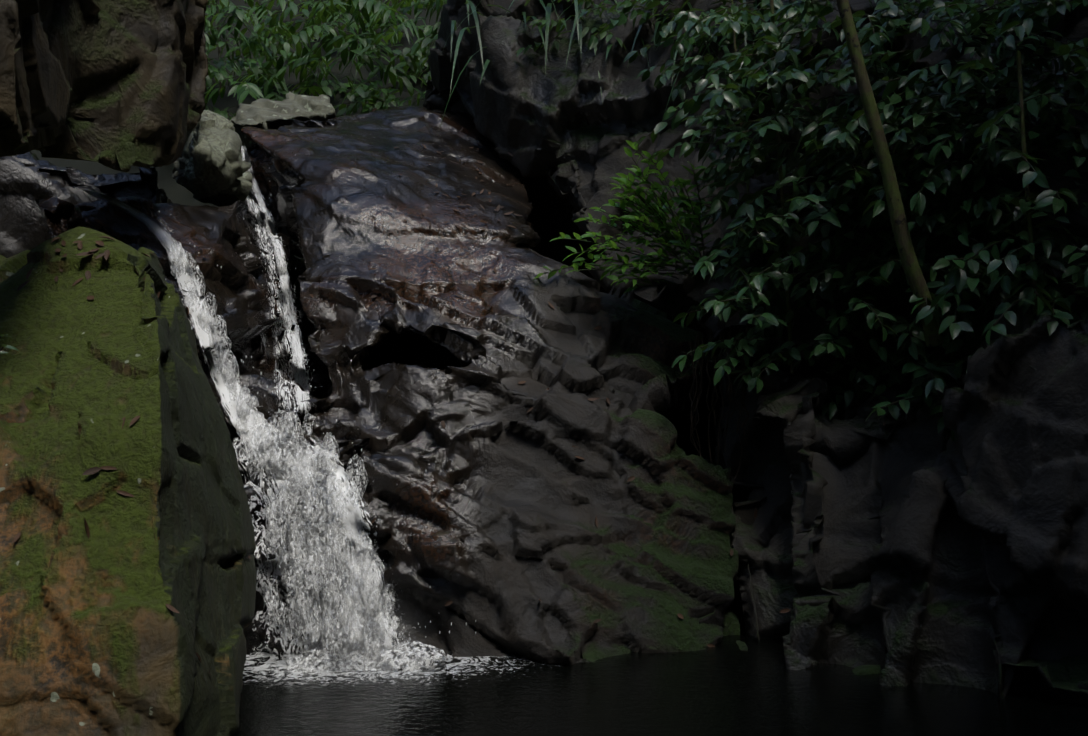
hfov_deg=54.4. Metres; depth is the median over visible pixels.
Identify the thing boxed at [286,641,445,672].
water foam
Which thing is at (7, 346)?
edge plant foliage
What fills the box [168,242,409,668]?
waterfall
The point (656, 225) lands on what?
bright shrub foliage
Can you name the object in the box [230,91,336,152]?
back flat rock
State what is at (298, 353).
waterfall water
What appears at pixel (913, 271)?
slender tree trunk
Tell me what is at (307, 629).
waterfall water
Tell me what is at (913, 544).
cliff rock
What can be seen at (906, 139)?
shrub foliage
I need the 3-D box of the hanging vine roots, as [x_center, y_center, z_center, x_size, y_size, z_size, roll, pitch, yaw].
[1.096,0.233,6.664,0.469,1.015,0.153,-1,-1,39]
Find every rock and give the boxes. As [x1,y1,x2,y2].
[0,0,208,171]
[0,151,171,257]
[39,106,747,664]
[172,110,251,206]
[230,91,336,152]
[423,0,1087,704]
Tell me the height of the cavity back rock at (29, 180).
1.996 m
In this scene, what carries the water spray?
on the pool water at (726, 686)
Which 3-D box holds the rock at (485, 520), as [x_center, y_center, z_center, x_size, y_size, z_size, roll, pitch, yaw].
[-0.878,-0.150,7.934,4.498,4.778,5.154,0,-1,-1]
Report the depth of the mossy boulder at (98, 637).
4.07 m
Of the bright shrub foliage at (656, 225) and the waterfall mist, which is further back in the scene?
the bright shrub foliage at (656, 225)
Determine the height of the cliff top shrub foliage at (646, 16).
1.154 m
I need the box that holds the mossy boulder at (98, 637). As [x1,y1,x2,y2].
[0,226,256,735]
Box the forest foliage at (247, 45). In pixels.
[205,0,446,160]
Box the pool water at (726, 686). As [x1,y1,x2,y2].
[236,619,1087,735]
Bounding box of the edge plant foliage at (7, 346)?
[0,334,18,353]
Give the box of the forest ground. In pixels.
[31,0,763,618]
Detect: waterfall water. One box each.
[241,146,313,427]
[249,447,399,658]
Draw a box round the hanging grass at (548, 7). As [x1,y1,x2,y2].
[440,0,764,140]
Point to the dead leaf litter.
(136, 418)
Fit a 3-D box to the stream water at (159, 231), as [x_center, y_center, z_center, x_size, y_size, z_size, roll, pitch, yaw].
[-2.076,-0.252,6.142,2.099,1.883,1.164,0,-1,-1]
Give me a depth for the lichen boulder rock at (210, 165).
7.25 m
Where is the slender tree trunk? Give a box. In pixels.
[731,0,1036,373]
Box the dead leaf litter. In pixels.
[12,108,885,675]
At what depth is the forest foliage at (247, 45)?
11.33 m
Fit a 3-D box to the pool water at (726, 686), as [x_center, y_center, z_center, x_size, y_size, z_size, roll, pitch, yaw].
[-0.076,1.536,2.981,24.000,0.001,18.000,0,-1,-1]
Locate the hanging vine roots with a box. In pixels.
[689,324,749,483]
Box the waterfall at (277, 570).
[233,428,414,655]
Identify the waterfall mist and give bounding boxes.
[245,444,436,681]
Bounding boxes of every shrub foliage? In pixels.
[516,0,768,59]
[534,140,712,293]
[577,0,1087,441]
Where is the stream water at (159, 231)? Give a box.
[79,188,305,474]
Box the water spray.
[159,194,475,678]

